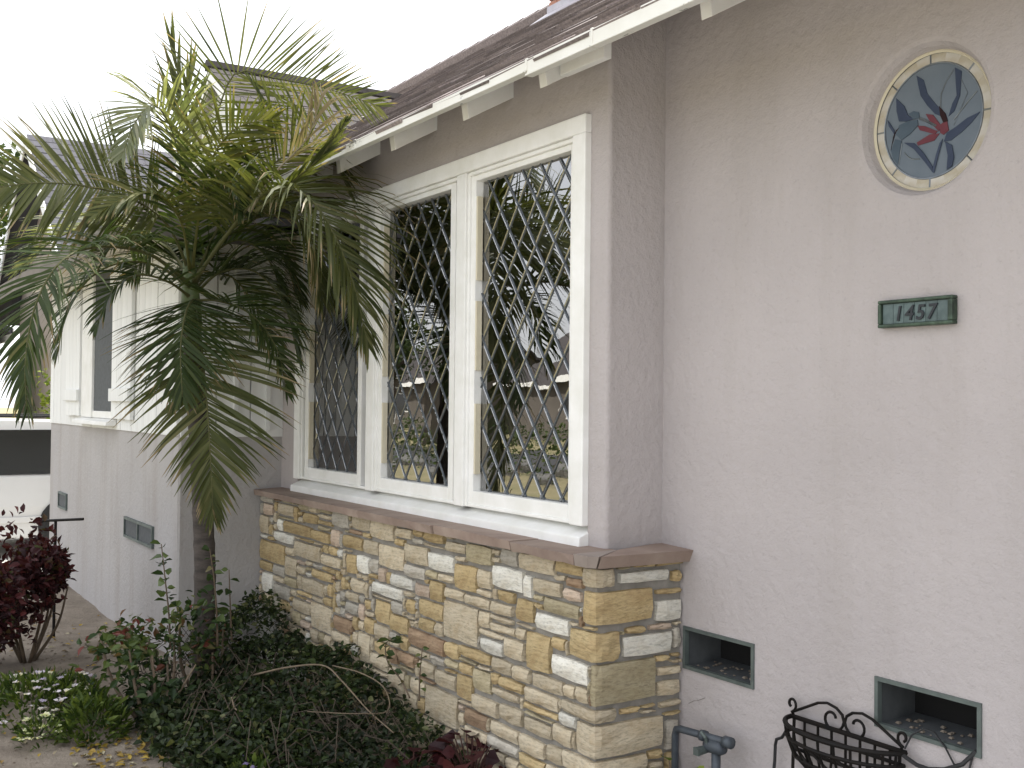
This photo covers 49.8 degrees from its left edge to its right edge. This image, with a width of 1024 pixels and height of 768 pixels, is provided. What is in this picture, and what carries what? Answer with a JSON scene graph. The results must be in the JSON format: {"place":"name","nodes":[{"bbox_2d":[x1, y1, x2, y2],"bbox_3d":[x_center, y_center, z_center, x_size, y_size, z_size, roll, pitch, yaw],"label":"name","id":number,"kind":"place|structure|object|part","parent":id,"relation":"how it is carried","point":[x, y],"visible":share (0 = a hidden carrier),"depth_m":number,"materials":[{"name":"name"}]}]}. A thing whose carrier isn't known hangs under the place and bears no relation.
{"place":"outdoors","nodes":[
{"label":"outdoors","id":0,"kind":"place"},
{"bbox_2d":[0,323,13,343],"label":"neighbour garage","id":1,"kind":"structure","parent":0,"point":[5,337],"depth_m":18.82,"materials":[{"name":"white"}]},
{"bbox_2d":[0,408,17,413],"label":"lawn","id":2,"kind":"structure","parent":0,"point":[4,410],"depth_m":155.16,"materials":[{"name":"yellow plant"}]},
{"bbox_2d":[0,142,20,261],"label":"tree","id":3,"kind":"object","parent":2,"relation":"on","point":[3,221],"visible":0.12,"depth_m":24.79,"materials":[{"name":"green plant"}]},
{"bbox_2d":[0,0,1023,767],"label":"house","id":4,"kind":"structure","parent":2,"relation":"on","point":[642,432],"depth_m":3.86,"materials":[{"name":"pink paint"}]},
{"bbox_2d":[72,261,115,425],"bbox_3d":[-2.966,-0.287,7.836,0.072,1.145,1.120,1,-1,-32],"label":"wing window","id":5,"kind":"structure","parent":4,"relation":"in","point":[96,382],"depth_m":7.87,"materials":[{"name":"white paint"}]},
{"bbox_2d":[376,635,409,697],"bbox_3d":[-0.500,1.200,4.764,0.113,0.245,0.291,1,-1,-32],"label":"ivy sprig","id":6,"kind":"object","parent":4,"relation":"attached to","point":[397,640],"visible":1,"depth_m":4.80,"materials":[{"name":"green plant"}]},
{"bbox_2d":[415,646,428,700],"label":"ivy sprig","id":7,"kind":"object","parent":4,"relation":"attached to","point":[425,648],"visible":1,"depth_m":4.55,"materials":[{"name":"green plant"}]},
{"bbox_2d":[290,113,591,546],"bbox_3d":[-0.461,-0.181,5.114,0.098,1.549,2.778,1,-1,-32],"label":"window frame","id":8,"kind":"structure","parent":4,"relation":"in","point":[573,531],"depth_m":4.65,"materials":[{"name":"white paint"}]},
{"bbox_2d":[772,731,784,767],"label":"power cable","id":9,"kind":"object","parent":4,"relation":"attached to","point":[782,736],"visible":0.85,"depth_m":3.46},
{"bbox_2d":[878,295,956,328],"bbox_3d":[1.122,-0.199,3.064,0.025,0.078,0.245,1,-1,-32],"label":"house number plaque","id":10,"kind":"object","parent":4,"relation":"attached to","point":[924,311],"visible":1,"depth_m":3.05,"materials":[{"name":"green metal"}]},
{"bbox_2d":[874,49,990,190],"bbox_3d":[1.182,-0.738,3.101,0.026,0.400,0.400,1,-1,-32],"label":"round window","id":11,"kind":"structure","parent":4,"relation":"in","point":[932,120],"depth_m":3.10,"materials":[{"name":"beige paint"}]},
{"bbox_2d":[904,728,972,767],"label":"thin wire","id":12,"kind":"object","parent":4,"relation":"attached to","point":[939,739],"visible":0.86,"depth_m":2.99,"materials":[{"name":"black metal"}]},
{"bbox_2d":[901,749,976,767],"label":"power cable","id":13,"kind":"object","parent":4,"relation":"attached to","point":[968,758],"visible":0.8,"depth_m":2.93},
{"bbox_2d":[0,538,42,571],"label":"driveway","id":14,"kind":"structure","parent":0,"point":[11,542],"depth_m":12.42,"materials":[{"name":"concrete"}]},
{"bbox_2d":[0,413,50,539],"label":"parked car","id":15,"kind":"object","parent":14,"relation":"on","point":[25,458],"visible":0.23,"depth_m":11.54,"materials":[{"name":"white paint"}]},
{"bbox_3d":[-5.120,0.710,11.557,0.910,0.460,0.126,1,-1,-32],"label":"side window","id":16,"kind":"part","parent":15,"relation":"part of","materials":[{"name":"black glass"}]},
{"bbox_2d":[34,368,50,418],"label":"hedge","id":17,"kind":"object","parent":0,"point":[44,402],"visible":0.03,"depth_m":14.87,"materials":[{"name":"green plant"}]},
{"bbox_2d":[0,133,180,418],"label":"neighbour house","id":18,"kind":"structure","parent":0,"point":[53,145],"depth_m":19.34,"materials":[{"name":"paint"}]},
{"bbox_2d":[0,574,433,767],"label":"soil bed","id":19,"kind":"object","parent":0,"point":[79,609],"visible":0.1,"depth_m":5.46,"materials":[{"name":"soil"}]},
{"bbox_2d":[0,560,30,653],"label":"red shrub","id":20,"kind":"object","parent":19,"relation":"on","point":[11,595],"visible":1,"depth_m":5.68,"materials":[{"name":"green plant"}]},
{"bbox_2d":[10,709,66,750],"bbox_3d":[-2.032,1.480,4.754,0.225,0.160,0.238,1,-1,-8],"label":"alyssum clump","id":21,"kind":"object","parent":19,"relation":"on","point":[29,734],"visible":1,"depth_m":4.73,"materials":[{"name":"green plant"}]},
{"bbox_2d":[0,503,78,663],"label":"red shrub","id":22,"kind":"object","parent":19,"relation":"on","point":[30,559],"visible":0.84,"depth_m":6.09,"materials":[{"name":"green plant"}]},
{"bbox_2d":[0,665,98,734],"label":"flower mound","id":23,"kind":"object","parent":19,"relation":"on","point":[34,685],"visible":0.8,"depth_m":5.07,"materials":[{"name":"green plant"}]},
{"bbox_2d":[42,518,83,637],"bbox_3d":[-2.807,1.206,6.819,0.393,0.777,0.050,0,-1,27],"label":"standpipe","id":24,"kind":"object","parent":19,"relation":"on","point":[55,521],"visible":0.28,"depth_m":6.84,"materials":[{"name":"black metal"}]},
{"bbox_2d":[41,665,114,713],"bbox_3d":[-2.083,1.462,5.303,0.345,0.221,0.392,1,-1,-32],"label":"flower mound","id":25,"kind":"object","parent":19,"relation":"on","point":[81,678],"visible":0.39,"depth_m":5.28,"materials":[{"name":"green plant"}]},
{"bbox_2d":[49,680,136,748],"bbox_3d":[-1.827,1.437,4.861,0.354,0.285,0.340,0,-1,19],"label":"green mound","id":26,"kind":"object","parent":19,"relation":"on","point":[81,705],"visible":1,"depth_m":4.80,"materials":[{"name":"green plant"}]},
{"bbox_2d":[69,609,196,727],"bbox_3d":[-1.806,1.344,5.202,0.539,0.476,0.933,1,-1,-22],"label":"rose bush","id":27,"kind":"object","parent":19,"relation":"on","point":[130,658],"visible":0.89,"depth_m":5.03,"materials":[{"name":"green plant"}]},
{"bbox_2d":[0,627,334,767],"bbox_3d":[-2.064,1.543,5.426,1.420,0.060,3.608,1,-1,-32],"label":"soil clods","id":28,"kind":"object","parent":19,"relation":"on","point":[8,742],"visible":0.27,"depth_m":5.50,"materials":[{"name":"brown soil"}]},
{"bbox_2d":[0,615,343,767],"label":"leaf litter","id":29,"kind":"object","parent":19,"relation":"on","point":[108,756],"visible":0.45,"depth_m":4.63,"materials":[{"name":"plant"}]},
{"bbox_2d":[155,588,242,686],"bbox_3d":[-1.494,1.279,5.324,0.457,0.581,0.343,1,-1,-32],"label":"rose bush","id":30,"kind":"object","parent":19,"relation":"on","point":[198,650],"visible":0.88,"depth_m":5.28,"materials":[{"name":"green plant"}]},
{"bbox_2d":[149,540,179,646],"bbox_3d":[-1.684,1.012,5.354,0.160,0.520,0.159,1,-1,-12],"label":"young rose","id":31,"kind":"object","parent":30,"relation":"attached to","point":[161,582],"visible":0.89,"depth_m":5.35,"materials":[{"name":"green plant"}]},
{"bbox_2d":[201,545,230,646],"bbox_3d":[-1.425,1.017,5.299,0.151,0.485,0.115,1,-1,-7],"label":"young rose","id":32,"kind":"object","parent":30,"relation":"attached to","point":[209,587],"visible":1,"depth_m":5.30,"materials":[{"name":"green plant"}]},
{"bbox_2d":[217,567,238,639],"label":"young rose","id":33,"kind":"object","parent":30,"relation":"attached to","point":[224,610],"visible":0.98,"depth_m":5.40,"materials":[{"name":"green plant"}]},
{"bbox_2d":[0,0,431,682],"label":"palm tree","id":34,"kind":"object","parent":19,"relation":"on","point":[188,378],"visible":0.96,"depth_m":5.19,"materials":[{"name":"green plant"}]},
{"bbox_2d":[131,675,322,767],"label":"ground cover","id":35,"kind":"object","parent":19,"relation":"on","point":[162,742],"visible":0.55,"depth_m":4.47,"materials":[{"name":"green plant"}]},
{"bbox_2d":[221,747,277,767],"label":"violet plant","id":36,"kind":"object","parent":19,"relation":"on","point":[260,762],"visible":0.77,"depth_m":4.21,"materials":[{"name":"green plant"}]},
{"bbox_2d":[86,618,430,767],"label":"vine tangle","id":37,"kind":"object","parent":19,"relation":"on","point":[316,708],"visible":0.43,"depth_m":4.62,"materials":[{"name":"green plant"}]},
{"bbox_2d":[179,586,482,767],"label":"ground cover","id":38,"kind":"object","parent":19,"relation":"on","point":[310,653],"visible":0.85,"depth_m":4.77,"materials":[{"name":"green plant"}]},
{"bbox_2d":[178,664,195,694],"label":"dry vine","id":39,"kind":"object","parent":38,"relation":"on","point":[184,683],"visible":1,"depth_m":4.95,"materials":[{"name":"brown plant"}]},
{"bbox_2d":[252,664,393,732],"bbox_3d":[-0.792,1.285,4.678,1.002,0.158,0.080,0,-1,44],"label":"dry vine","id":40,"kind":"object","parent":38,"relation":"on","point":[338,677],"visible":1,"depth_m":4.72,"materials":[{"name":"brown plant"}]},
{"bbox_2d":[307,665,389,713],"bbox_3d":[-0.716,1.261,4.519,0.406,0.126,0.253,0,-1,45],"label":"dry vine","id":41,"kind":"object","parent":38,"relation":"on","point":[367,676],"visible":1,"depth_m":4.47,"materials":[{"name":"brown plant"}]},
{"bbox_2d":[383,747,456,767],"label":"red leaf plant","id":42,"kind":"object","parent":19,"relation":"on","point":[392,763],"visible":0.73,"depth_m":4.18,"materials":[{"name":"red plant"}]},
{"bbox_2d":[428,728,505,767],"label":"red leaf plant","id":43,"kind":"object","parent":19,"relation":"on","point":[443,747],"visible":0.87,"depth_m":4.21,"materials":[{"name":"red plant"}]},
{"bbox_2d":[671,725,735,767],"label":"gas pipe","id":44,"kind":"object","parent":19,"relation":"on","point":[717,747],"visible":1,"depth_m":3.58,"materials":[{"name":"metal"}]},
{"bbox_2d":[782,697,907,767],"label":"planter basket","id":45,"kind":"object","parent":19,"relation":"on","point":[874,753],"visible":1,"depth_m":3.19,"materials":[{"name":"black metal"}]},
{"bbox_2d":[0,0,549,407],"label":"sky","id":46,"kind":"structure","parent":0,"point":[51,46],"materials":[{"name":"white"}]},
{"bbox_2d":[661,755,703,767],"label":"green plant","id":47,"kind":"object","parent":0,"point":[699,766],"visible":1,"depth_m":3.66,"materials":[{"name":"green plant"}]}
]}

